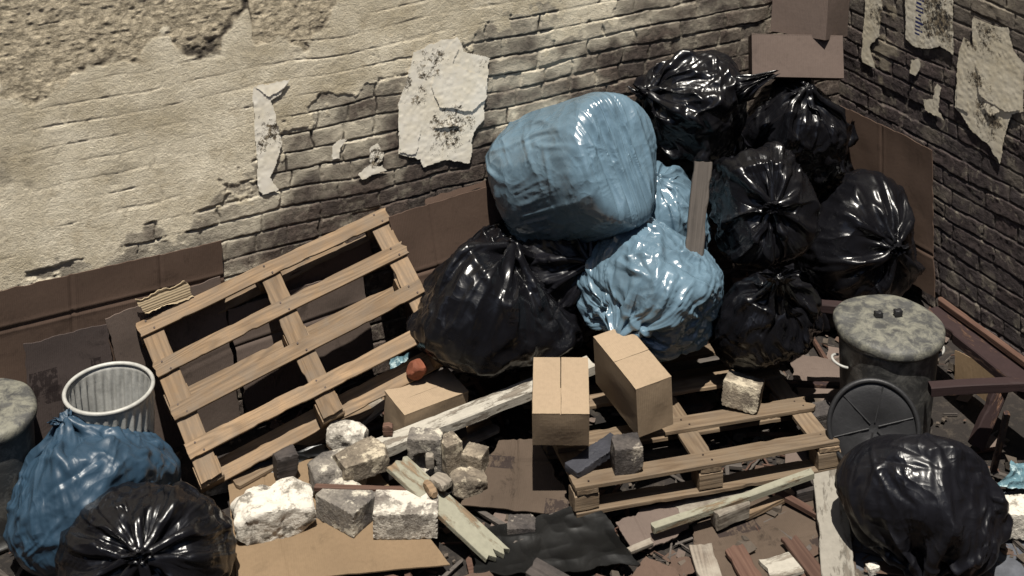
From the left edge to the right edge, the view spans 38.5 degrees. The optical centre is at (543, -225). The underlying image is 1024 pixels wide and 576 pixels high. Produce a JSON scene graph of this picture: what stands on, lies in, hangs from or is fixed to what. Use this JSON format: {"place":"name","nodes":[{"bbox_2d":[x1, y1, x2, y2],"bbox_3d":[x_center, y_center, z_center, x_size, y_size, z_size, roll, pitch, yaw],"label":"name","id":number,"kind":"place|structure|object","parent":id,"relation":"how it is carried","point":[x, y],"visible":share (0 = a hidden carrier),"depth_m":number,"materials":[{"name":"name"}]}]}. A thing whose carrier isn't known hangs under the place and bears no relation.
{"place":"outdoors","nodes":[
{"label":"outdoors","id":0,"kind":"place"},
{"bbox_2d":[285,241,372,290],"bbox_3d":[-0.971,2.235,6.529,0.469,0.168,0.015,-17,14,-25],"label":"cardboard sheet","id":1,"kind":"object","parent":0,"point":[334,265],"visible":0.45,"depth_m":6.53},
{"bbox_2d":[0,260,1023,575],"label":"ground","id":2,"kind":"structure","parent":0,"point":[518,426],"depth_m":6.38,"materials":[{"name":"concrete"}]},
{"bbox_2d":[0,378,36,553],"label":"dustbin","id":3,"kind":"object","parent":2,"relation":"on","point":[18,406],"visible":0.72,"depth_m":5.63,"materials":[{"name":"metal"}]},
{"bbox_2d":[3,408,180,575],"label":"rubbish bag","id":4,"kind":"object","parent":2,"relation":"on","point":[73,466],"visible":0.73,"depth_m":5.42,"materials":[{"name":"blue plastic"}]},
{"bbox_2d":[62,361,154,432],"bbox_3d":[-1.730,2.683,5.869,0.356,0.525,0.357,-3,11,-17],"label":"dustbin","id":5,"kind":"object","parent":2,"relation":"on","point":[121,394],"visible":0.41,"depth_m":5.93,"materials":[{"name":"metal"}]},
{"bbox_2d":[54,481,236,575],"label":"rubbish bag","id":6,"kind":"object","parent":2,"relation":"on","point":[147,528],"visible":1,"depth_m":5.21,"materials":[{"name":"black plastic"}]},
{"bbox_2d":[105,276,239,448],"bbox_3d":[-1.563,2.556,6.241,0.497,0.751,0.018,-12,13,-28],"label":"cardboard sheet","id":7,"kind":"object","parent":2,"relation":"on","point":[180,334],"visible":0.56,"depth_m":6.25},
{"bbox_2d":[198,480,228,496],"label":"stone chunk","id":8,"kind":"object","parent":2,"relation":"on","point":[221,488],"visible":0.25,"depth_m":5.93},
{"bbox_2d":[228,277,373,412],"bbox_3d":[-1.060,2.501,6.482,0.636,0.510,0.031,-10,10,-27],"label":"cardboard sheet","id":9,"kind":"object","parent":2,"relation":"on","point":[332,355],"visible":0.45,"depth_m":6.46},
{"bbox_2d":[228,459,449,575],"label":"cardboard sheet","id":10,"kind":"object","parent":2,"relation":"on","point":[317,547],"visible":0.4,"depth_m":5.57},
{"bbox_2d":[230,476,315,545],"bbox_3d":[-1.055,2.869,5.708,0.320,0.167,0.205,-3,11,-16],"label":"stone chunk","id":11,"kind":"object","parent":10,"relation":"on","point":[282,508],"visible":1,"depth_m":5.64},
{"bbox_2d":[272,444,298,480],"bbox_3d":[-1.050,2.792,5.949,0.091,0.111,0.082,-5,12,-25],"label":"chunk","id":12,"kind":"object","parent":10,"relation":"on","point":[285,462],"visible":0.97,"depth_m":5.92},
{"bbox_2d":[229,397,383,489],"bbox_3d":[-0.980,2.795,6.173,0.769,0.023,0.103,-13,16,-41],"label":"board","id":13,"kind":"object","parent":10,"relation":"on","point":[243,479],"visible":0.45,"depth_m":6.13,"materials":[{"name":"brown wood"}]},
{"bbox_2d":[244,444,329,472],"bbox_3d":[-1.054,2.803,6.060,0.420,0.063,0.123,-17,40,-23],"label":"plastic film","id":14,"kind":"object","parent":13,"relation":"on","point":[304,452],"visible":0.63,"depth_m":6.07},
{"bbox_2d":[136,208,442,492],"bbox_3d":[-1.047,2.405,6.238,1.165,0.134,0.724,-19,58,-26],"label":"wooden pallet","id":15,"kind":"object","parent":13,"relation":"on","point":[300,342],"visible":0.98,"depth_m":6.17,"materials":[{"name":"brown wood"}]},
{"bbox_2d":[135,280,193,312],"bbox_3d":[-1.592,2.192,6.146,0.238,0.093,0.011,-13,11,-29],"label":"corrugated strip","id":16,"kind":"object","parent":15,"relation":"on","point":[176,294],"visible":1,"depth_m":6.15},
{"bbox_2d":[389,352,409,368],"bbox_3d":[-0.622,2.574,6.336,0.128,0.130,0.030,-4,-26,-28],"label":"rag","id":17,"kind":"object","parent":15,"relation":"on","point":[396,361],"visible":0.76,"depth_m":6.35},
{"bbox_2d":[361,398,383,425],"bbox_3d":[-0.758,2.756,6.338,0.184,0.016,0.091,-30,24,-25],"label":"board","id":18,"kind":"object","parent":13,"relation":"on","point":[377,406],"visible":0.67,"depth_m":6.32,"materials":[{"name":"grey wood"}]},
{"bbox_2d":[307,447,366,495],"bbox_3d":[-0.833,2.811,5.901,0.226,0.140,0.169,-4,12,-22],"label":"stone chunk","id":19,"kind":"object","parent":10,"relation":"on","point":[323,468],"visible":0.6,"depth_m":5.84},
{"bbox_2d":[332,436,389,481],"bbox_3d":[-0.734,2.751,5.896,0.204,0.083,0.143,-6,12,-29],"label":"stone chunk","id":20,"kind":"object","parent":19,"relation":"on","point":[365,458],"visible":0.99,"depth_m":5.85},
{"bbox_2d":[315,477,375,537],"bbox_3d":[-0.771,2.859,5.736,0.202,0.108,0.152,7,13,34],"label":"brick","id":21,"kind":"object","parent":10,"relation":"on","point":[348,512],"visible":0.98,"depth_m":5.69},
{"bbox_2d":[314,483,405,491],"bbox_3d":[-0.713,2.805,5.762,0.383,0.021,0.028,0,11,2],"label":"batten","id":22,"kind":"object","parent":21,"relation":"on","point":[318,487],"visible":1,"depth_m":5.75,"materials":[{"name":"red wood"}]},
{"bbox_2d":[326,419,368,449],"bbox_3d":[-0.814,2.742,6.059,0.166,0.129,0.104,2,11,10],"label":"stone chunk","id":23,"kind":"object","parent":10,"relation":"on","point":[341,433],"visible":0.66,"depth_m":6.02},
{"bbox_2d":[372,490,438,539],"bbox_3d":[-0.535,2.867,5.690,0.252,0.112,0.152,0,11,-2],"label":"brick","id":24,"kind":"object","parent":10,"relation":"on","point":[401,514],"visible":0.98,"depth_m":5.62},
{"bbox_2d":[0,0,839,419],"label":"brick wall","id":25,"kind":"structure","parent":2,"relation":"on","point":[126,130],"depth_m":6.28,"materials":[{"name":"paint"}]},
{"bbox_2d":[23,324,111,445],"bbox_3d":[-1.929,2.494,5.989,0.366,0.462,0.013,-5,8,-30],"label":"cardboard sheet","id":26,"kind":"object","parent":25,"relation":"attached to","point":[54,365],"visible":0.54,"depth_m":5.95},
{"bbox_2d":[0,240,223,383],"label":"cardboard sheet","id":27,"kind":"object","parent":25,"relation":"attached to","point":[37,311],"visible":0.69,"depth_m":6.02,"materials":[{"name":"cardboard"}]},
{"bbox_2d":[252,79,289,193],"bbox_3d":[-1.168,1.560,6.314,0.168,0.504,0.005,-6,12,-28],"label":"torn poster","id":28,"kind":"object","parent":25,"relation":"attached to","point":[268,140],"visible":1,"depth_m":6.30,"materials":[{"name":"beige paper"}]},
{"bbox_2d":[358,143,386,179],"bbox_3d":[-0.770,1.726,6.565,0.136,0.156,0.002,-6,12,-28],"label":"torn poster","id":29,"kind":"object","parent":25,"relation":"attached to","point":[372,168],"visible":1,"depth_m":6.57,"materials":[{"name":"beige paper"}]},
{"bbox_2d":[398,37,489,166],"bbox_3d":[-0.452,1.502,6.692,0.464,0.632,0.009,-6,12,-28],"label":"torn poster","id":30,"kind":"object","parent":25,"relation":"attached to","point":[441,103],"visible":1,"depth_m":6.68,"materials":[{"name":"beige paper"}]},
{"bbox_2d":[389,186,501,321],"bbox_3d":[-0.369,2.221,6.761,0.701,0.598,0.022,-9,6,-30],"label":"cardboard sheet","id":31,"kind":"object","parent":25,"relation":"attached to","point":[432,236],"visible":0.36,"depth_m":6.69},
{"bbox_2d":[425,180,489,204],"bbox_3d":[-0.347,1.913,6.782,0.451,0.036,0.011,-9,-10,-28],"label":"cardboard strip","id":32,"kind":"object","parent":25,"relation":"attached to","point":[458,191],"visible":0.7,"depth_m":6.75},
{"bbox_2d":[672,133,753,224],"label":"rubbish bag","id":33,"kind":"object","parent":25,"relation":"on","point":[687,166],"visible":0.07,"depth_m":7.07,"materials":[{"name":"black plastic"}]},
{"bbox_2d":[627,48,780,168],"bbox_3d":[0.717,1.594,7.020,0.625,0.589,0.555,-6,12,-27],"label":"rubbish bag","id":34,"kind":"object","parent":33,"relation":"on","point":[692,103],"visible":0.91,"depth_m":6.87,"materials":[{"name":"black plastic"}]},
{"bbox_2d":[380,427,466,481],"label":"timber beam","id":35,"kind":"structure","parent":2,"relation":"on","point":[460,434],"depth_m":6.01,"materials":[{"name":"brown wood"}]},
{"bbox_2d":[407,427,442,474],"bbox_3d":[-0.481,2.752,6.000,0.142,0.162,0.129,1,11,5],"label":"stone chunk","id":36,"kind":"object","parent":35,"relation":"on","point":[421,442],"visible":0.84,"depth_m":5.94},
{"bbox_2d":[442,430,462,474],"bbox_3d":[-0.385,2.765,5.982,0.077,0.132,0.088,-7,13,-31],"label":"brick","id":37,"kind":"object","parent":36,"relation":"on","point":[452,449],"visible":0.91,"depth_m":5.95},
{"bbox_2d":[376,356,594,456],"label":"timber beam","id":38,"kind":"structure","parent":35,"relation":"on","point":[475,411],"depth_m":6.13,"materials":[{"name":"white paint"}]},
{"bbox_2d":[406,237,584,377],"bbox_3d":[-0.210,2.324,6.417,0.786,0.648,0.621,0,11,0],"label":"rubbish bag","id":39,"kind":"object","parent":38,"relation":"on","point":[490,309],"visible":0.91,"depth_m":6.22,"materials":[{"name":"black plastic"}]},
{"bbox_2d":[466,219,524,245],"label":"rubbish bag","id":40,"kind":"object","parent":39,"relation":"on","point":[494,232],"visible":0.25,"depth_m":6.71,"materials":[{"name":"black plastic"}]},
{"bbox_2d":[523,239,596,314],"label":"rubbish bag","id":41,"kind":"object","parent":39,"relation":"on","point":[559,266],"visible":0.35,"depth_m":6.46,"materials":[{"name":"black plastic"}]},
{"bbox_2d":[384,368,468,431],"bbox_3d":[-0.503,2.698,6.245,0.312,0.174,0.188,-7,17,-33],"label":"cardboard box","id":42,"kind":"object","parent":2,"relation":"on","point":[433,394],"visible":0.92,"depth_m":6.19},
{"bbox_2d":[406,358,426,379],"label":"chunk","id":43,"kind":"object","parent":42,"relation":"on","point":[416,369],"visible":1,"depth_m":6.24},
{"bbox_2d":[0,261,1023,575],"bbox_3d":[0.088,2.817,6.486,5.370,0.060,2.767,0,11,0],"label":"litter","id":44,"kind":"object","parent":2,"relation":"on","point":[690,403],"visible":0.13,"depth_m":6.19,"materials":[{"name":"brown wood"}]},
{"bbox_2d":[461,423,499,449],"bbox_3d":[-0.292,2.822,6.255,0.227,0.014,0.071,-8,13,-36],"label":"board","id":45,"kind":"object","parent":44,"relation":"on","point":[485,432],"visible":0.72,"depth_m":6.26,"materials":[{"name":"wood"}]},
{"bbox_2d":[461,439,569,513],"bbox_3d":[-0.072,2.862,5.956,0.470,0.091,0.338,-5,20,11],"label":"cardboard sheet","id":46,"kind":"object","parent":44,"relation":"on","point":[519,473],"visible":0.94,"depth_m":5.92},
{"bbox_2d":[448,466,487,499],"bbox_3d":[-0.307,2.849,5.913,0.148,0.096,0.116,-4,12,-20],"label":"stone chunk","id":47,"kind":"object","parent":46,"relation":"on","point":[469,481],"visible":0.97,"depth_m":5.87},
{"bbox_2d":[461,442,488,471],"bbox_3d":[-0.282,2.804,5.994,0.092,0.102,0.087,4,12,20],"label":"brick","id":48,"kind":"object","parent":46,"relation":"on","point":[475,455],"visible":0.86,"depth_m":5.96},
{"bbox_2d":[473,506,640,575],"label":"plastic film","id":49,"kind":"object","parent":2,"relation":"on","point":[564,540],"visible":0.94,"depth_m":5.59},
{"bbox_2d":[386,456,509,562],"bbox_3d":[-0.377,2.850,5.689,0.573,0.027,0.111,27,24,32],"label":"board","id":50,"kind":"object","parent":49,"relation":"on","point":[470,530],"visible":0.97,"depth_m":5.65,"materials":[{"name":"green paint"}]},
{"bbox_2d":[423,479,437,497],"bbox_3d":[-0.444,2.785,5.720,0.030,0.030,0.085,-6,12,-28],"label":"wood chip","id":51,"kind":"object","parent":50,"relation":"on","point":[430,488],"visible":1,"depth_m":5.71,"materials":[{"name":"brown wood"}]},
{"bbox_2d":[429,472,452,490],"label":"chunk","id":52,"kind":"object","parent":50,"relation":"on","point":[440,481],"visible":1,"depth_m":5.73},
{"bbox_2d":[526,558,568,575],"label":"board","id":53,"kind":"object","parent":49,"relation":"on","point":[539,567],"visible":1,"depth_m":5.46,"materials":[{"name":"grey wood"}]},
{"label":"board","id":54,"kind":"object","parent":49,"relation":"on","visible":0},
{"bbox_2d":[507,514,535,534],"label":"stone chunk","id":55,"kind":"object","parent":54,"relation":"on","point":[520,523],"visible":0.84,"depth_m":5.69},
{"bbox_2d":[616,500,688,554],"bbox_3d":[0.440,2.930,5.737,0.327,0.017,0.183,-9,21,-33],"label":"cardboard sheet","id":56,"kind":"object","parent":2,"relation":"on","point":[635,529],"visible":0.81,"depth_m":5.72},
{"bbox_2d":[627,538,653,553],"bbox_3d":[0.370,2.955,5.615,0.113,0.015,0.030,-6,12,-29],"label":"batten","id":57,"kind":"object","parent":56,"relation":"on","point":[640,546],"visible":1,"depth_m":5.61,"materials":[{"name":"grey wood"}]},
{"bbox_2d":[632,556,678,575],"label":"cardboard sheet","id":58,"kind":"object","parent":2,"relation":"on","point":[649,567],"visible":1,"depth_m":5.49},
{"bbox_2d":[519,344,840,517],"bbox_3d":[0.557,2.755,6.271,1.157,0.134,0.907,-2,7,-15],"label":"wooden pallet","id":59,"kind":"object","parent":2,"relation":"on","point":[702,463],"visible":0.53,"depth_m":5.97,"materials":[{"name":"brown wood"}]},
{"bbox_2d":[532,357,588,444],"bbox_3d":[0.067,2.512,5.890,0.231,0.160,0.310,0,21,1],"label":"cardboard box","id":60,"kind":"object","parent":59,"relation":"on","point":[560,401],"visible":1,"depth_m":5.78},
{"bbox_2d":[565,432,612,477],"bbox_3d":[0.201,2.715,5.846,0.253,0.038,0.083,-16,19,-37],"label":"slate","id":61,"kind":"object","parent":59,"relation":"on","point":[589,459],"visible":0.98,"depth_m":5.82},
{"bbox_2d":[610,432,643,475],"bbox_3d":[0.327,2.692,5.808,0.118,0.123,0.104,-2,11,-10],"label":"stone chunk","id":62,"kind":"object","parent":59,"relation":"on","point":[626,453],"visible":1,"depth_m":5.76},
{"bbox_2d":[593,329,672,436],"bbox_3d":[0.366,2.496,6.056,0.167,0.230,0.384,-10,17,-23],"label":"cardboard box","id":63,"kind":"object","parent":59,"relation":"on","point":[633,379],"visible":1,"depth_m":5.95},
{"bbox_2d":[576,216,723,361],"bbox_3d":[0.458,2.217,6.409,0.648,0.557,0.614,7,13,33],"label":"rubbish bag","id":64,"kind":"object","parent":63,"relation":"on","point":[654,286],"visible":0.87,"depth_m":6.23,"materials":[{"name":"blue plastic"}]},
{"bbox_2d":[485,92,656,242],"bbox_3d":[0.158,1.804,6.635,0.585,0.851,0.851,-10,14,-41],"label":"rubbish bag","id":65,"kind":"object","parent":64,"relation":"on","point":[582,169],"visible":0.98,"depth_m":6.40,"materials":[{"name":"blue plastic"}]},
{"bbox_2d":[651,161,711,250],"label":"rubbish bag","id":66,"kind":"object","parent":64,"relation":"on","point":[671,206],"visible":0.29,"depth_m":6.62,"materials":[{"name":"blue plastic"}]},
{"bbox_2d":[685,161,711,255],"bbox_3d":[0.679,1.909,6.443,0.083,0.422,0.036,7,-13,1],"label":"board","id":67,"kind":"object","parent":64,"relation":"on","point":[698,204],"visible":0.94,"depth_m":6.43,"materials":[{"name":"brown wood"}]},
{"bbox_2d":[721,370,764,413],"bbox_3d":[0.847,2.629,6.246,0.162,0.112,0.123,10,3,17],"label":"brick","id":68,"kind":"object","parent":59,"relation":"on","point":[742,392],"visible":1,"depth_m":6.20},
{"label":"board","id":69,"kind":"object","parent":59,"relation":"on","visible":0},
{"bbox_2d":[709,266,823,372],"bbox_3d":[0.979,2.326,6.362,0.502,0.599,0.415,0,11,0],"label":"rubbish bag","id":70,"kind":"object","parent":69,"relation":"on","point":[765,318],"visible":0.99,"depth_m":6.22,"materials":[{"name":"black plastic"}]},
{"bbox_2d":[709,141,820,267],"bbox_3d":[1.008,1.935,6.654,0.513,0.532,0.501,0,11,0],"label":"rubbish bag","id":71,"kind":"object","parent":70,"relation":"on","point":[765,204],"visible":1,"depth_m":6.52,"materials":[{"name":"black plastic"}]},
{"bbox_2d":[642,444,742,469],"bbox_3d":[0.571,2.876,6.193,0.552,0.019,0.090,2,11,8],"label":"board","id":72,"kind":"object","parent":2,"relation":"on","point":[653,452],"visible":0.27,"depth_m":6.19,"materials":[{"name":"brown wood"}]},
{"bbox_2d":[662,356,723,372],"bbox_3d":[0.811,2.731,6.862,0.550,0.022,0.096,-6,12,-18],"label":"board","id":73,"kind":"object","parent":2,"relation":"on","point":[692,364],"visible":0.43,"depth_m":6.81,"materials":[{"name":"brown wood"}]},
{"bbox_2d":[691,486,855,575],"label":"cardboard sheet","id":74,"kind":"object","parent":2,"relation":"on","point":[792,521],"visible":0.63,"depth_m":5.72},
{"bbox_2d":[689,543,721,575],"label":"board","id":75,"kind":"object","parent":74,"relation":"on","point":[704,560],"visible":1,"depth_m":5.54,"materials":[{"name":"grey wood"}]},
{"bbox_2d":[673,486,751,524],"bbox_3d":[0.678,2.899,5.880,0.340,0.020,0.132,-9,14,-30],"label":"board","id":76,"kind":"object","parent":74,"relation":"on","point":[684,504],"visible":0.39,"depth_m":5.86,"materials":[{"name":"grey wood"}]},
{"bbox_2d":[711,501,749,530],"bbox_3d":[0.735,2.902,5.764,0.163,0.070,0.055,-6,12,-29],"label":"timber block","id":77,"kind":"object","parent":74,"relation":"on","point":[722,518],"depth_m":5.74,"materials":[{"name":"grey wood"}]},
{"bbox_2d":[651,468,813,533],"bbox_3d":[0.753,2.860,5.779,0.728,0.033,0.038,-8,13,-21],"label":"batten","id":78,"kind":"object","parent":77,"relation":"on","point":[707,510],"visible":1,"depth_m":5.76,"materials":[{"name":"beige wood"}]},
{"bbox_2d":[725,544,761,575],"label":"board","id":79,"kind":"object","parent":74,"relation":"on","point":[739,557],"visible":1,"depth_m":5.53,"materials":[{"name":"red wood"}]},
{"bbox_2d":[745,488,794,520],"bbox_3d":[0.900,2.913,5.856,0.264,0.029,0.036,-7,13,-31],"label":"batten","id":80,"kind":"object","parent":74,"relation":"on","point":[762,507],"visible":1,"depth_m":5.84,"materials":[{"name":"brown wood"}]},
{"bbox_2d":[758,552,804,575],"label":"board","id":81,"kind":"object","parent":74,"relation":"on","point":[785,564],"visible":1,"depth_m":5.53,"materials":[{"name":"white paint"}]},
{"bbox_2d":[756,485,816,519],"bbox_3d":[0.958,2.898,5.898,0.348,0.024,0.033,12,16,40],"label":"batten","id":82,"kind":"object","parent":74,"relation":"on","point":[798,504],"visible":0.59,"depth_m":5.84,"materials":[{"name":"red wood"}]},
{"bbox_2d":[781,535,820,575],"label":"board","id":83,"kind":"object","parent":74,"relation":"on","point":[801,554],"visible":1,"depth_m":5.56,"materials":[{"name":"red wood"}]},
{"bbox_2d":[789,480,814,501],"bbox_3d":[1.070,2.891,5.936,0.139,0.055,0.075,-4,11,-19],"label":"timber block","id":84,"kind":"object","parent":74,"relation":"on","point":[804,491],"depth_m":5.90,"materials":[{"name":"grey wood"}]},
{"bbox_2d":[813,469,854,575],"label":"board","id":85,"kind":"object","parent":74,"relation":"on","point":[835,548],"visible":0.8,"depth_m":5.67,"materials":[{"name":"grey paint"}]},
{"bbox_2d":[790,355,839,403],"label":"cardboard sheet","id":86,"kind":"object","parent":2,"relation":"on","point":[812,368],"visible":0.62,"depth_m":6.72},
{"bbox_2d":[764,379,839,388],"bbox_3d":[1.166,2.718,6.549,0.414,0.020,0.034,3,11,0],"label":"batten","id":87,"kind":"object","parent":86,"relation":"on","point":[812,384],"visible":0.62,"depth_m":6.53,"materials":[{"name":"red paint"}]},
{"bbox_2d":[784,258,846,331],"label":"rubbish bag","id":88,"kind":"object","parent":2,"relation":"on","point":[828,325],"visible":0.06,"depth_m":7.13,"materials":[{"name":"black plastic"}]},
{"bbox_2d":[797,168,925,298],"bbox_3d":[1.549,2.267,7.191,0.633,0.626,0.602,0,11,0],"label":"rubbish bag","id":89,"kind":"object","parent":88,"relation":"on","point":[863,244],"visible":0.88,"depth_m":7.00,"materials":[{"name":"black plastic"}]},
{"bbox_2d":[742,78,851,187],"bbox_3d":[1.248,1.743,7.204,0.561,0.571,0.485,0,11,0],"label":"rubbish bag","id":90,"kind":"object","parent":89,"relation":"on","point":[804,121],"visible":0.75,"depth_m":7.05,"materials":[{"name":"black plastic"}]},
{"bbox_2d":[748,34,843,80],"bbox_3d":[1.236,1.384,7.204,0.444,0.205,0.204,1,-15,3],"label":"cardboard box","id":91,"kind":"object","parent":90,"relation":"on","point":[797,56],"visible":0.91,"depth_m":7.11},
{"bbox_2d":[770,0,849,39],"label":"cardboard box","id":92,"kind":"object","parent":91,"relation":"on","point":[822,19],"visible":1,"depth_m":7.17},
{"bbox_2d":[814,120,858,191],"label":"rubbish bag","id":93,"kind":"object","parent":89,"relation":"on","point":[846,165],"visible":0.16,"depth_m":7.45,"materials":[{"name":"black plastic"}]},
{"bbox_2d":[831,294,944,433],"bbox_3d":[1.466,2.568,6.273,0.470,0.600,0.460,4,12,21],"label":"dustbin","id":94,"kind":"object","parent":2,"relation":"on","point":[898,341],"visible":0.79,"depth_m":6.12,"materials":[{"name":"metal"}]},
{"bbox_2d":[821,300,842,313],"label":"timber beam","id":95,"kind":"structure","parent":94,"relation":"on","point":[828,306],"depth_m":6.46,"materials":[{"name":"red paint"}]},
{"bbox_2d":[826,378,921,460],"bbox_3d":[1.349,2.665,5.989,0.381,0.382,0.022,2,-13,8],"label":"bin lid","id":96,"kind":"object","parent":94,"relation":"on","point":[861,410],"visible":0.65,"depth_m":6.00,"materials":[{"name":"black metal"}]},
{"bbox_2d":[839,0,1023,355],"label":"brick wall","id":97,"kind":"structure","parent":2,"relation":"on","point":[978,206],"depth_m":7.10,"materials":[{"name":"brick"}]},
{"bbox_2d":[861,0,882,68],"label":"torn poster","id":98,"kind":"object","parent":97,"relation":"attached to","point":[872,20],"visible":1,"depth_m":7.57,"materials":[{"name":"paper"}]},
{"bbox_2d":[840,105,934,296],"bbox_3d":[1.752,2.160,7.503,0.025,0.737,0.765,-2,7,-28],"label":"cardboard sheet","id":99,"kind":"object","parent":97,"relation":"attached to","point":[904,161],"visible":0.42,"depth_m":7.33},
{"bbox_2d":[905,0,953,54],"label":"torn poster","id":100,"kind":"object","parent":97,"relation":"attached to","point":[929,24],"visible":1,"depth_m":7.17,"materials":[{"name":"paper"}]},
{"bbox_2d":[922,84,943,119],"bbox_3d":[1.915,1.586,7.196,0.002,0.168,0.152,-6,12,-28],"label":"torn poster","id":101,"kind":"object","parent":97,"relation":"attached to","point":[931,105],"visible":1,"depth_m":7.19,"materials":[{"name":"paper"}]},
{"bbox_2d":[955,17,1023,163],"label":"torn poster","id":102,"kind":"object","parent":97,"relation":"attached to","point":[989,99],"visible":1,"depth_m":6.85,"materials":[{"name":"paper"}]},
{"bbox_2d":[850,489,1023,575],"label":"grey cloth","id":103,"kind":"object","parent":2,"relation":"on","point":[1008,566],"visible":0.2,"depth_m":5.59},
{"bbox_2d":[834,432,1013,575],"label":"rubbish bag","id":104,"kind":"object","parent":103,"relation":"on","point":[926,504],"visible":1,"depth_m":5.44,"materials":[{"name":"black plastic"}]},
{"bbox_2d":[997,460,1023,488],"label":"rag","id":105,"kind":"object","parent":103,"relation":"on","point":[1013,478],"visible":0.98,"depth_m":5.91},
{"bbox_2d":[1005,494,1023,539],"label":"stone chunk","id":106,"kind":"object","parent":103,"relation":"on","point":[1016,506],"visible":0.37,"depth_m":5.67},
{"bbox_2d":[954,350,993,400],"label":"cardboard sheet","id":107,"kind":"object","parent":2,"relation":"on","point":[967,367],"visible":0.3,"depth_m":6.71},
{"bbox_2d":[968,393,1007,450],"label":"timber beam","id":108,"kind":"structure","parent":2,"relation":"on","point":[985,423],"depth_m":6.21,"materials":[{"name":"red paint"}]},
{"bbox_2d":[928,306,1023,399],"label":"timber beam","id":109,"kind":"structure","parent":108,"relation":"on","point":[987,355],"depth_m":6.38,"materials":[{"name":"red paint"}]},
{"bbox_2d":[928,377,1023,396],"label":"timber beam","id":110,"kind":"structure","parent":109,"relation":"on","point":[971,386],"depth_m":6.03,"materials":[{"name":"red paint"}]},
{"bbox_2d":[938,297,1023,366],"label":"batten","id":111,"kind":"object","parent":109,"relation":"on","point":[989,336],"visible":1,"depth_m":6.44,"materials":[{"name":"red wood"}]},
{"bbox_2d":[990,410,1009,472],"bbox_3d":[1.869,2.732,6.001,0.027,0.354,0.020,1,27,0],"label":"batten","id":112,"kind":"object","parent":2,"relation":"on","point":[1000,441],"visible":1,"depth_m":5.99,"materials":[{"name":"red paint"}]},
{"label":"stone chunk","id":113,"kind":"object","parent":2,"relation":"on","visible":0},
{"bbox_2d":[811,400,829,428],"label":"stone chunk","id":114,"kind":"object","parent":113,"relation":"on","point":[819,412],"visible":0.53,"depth_m":6.25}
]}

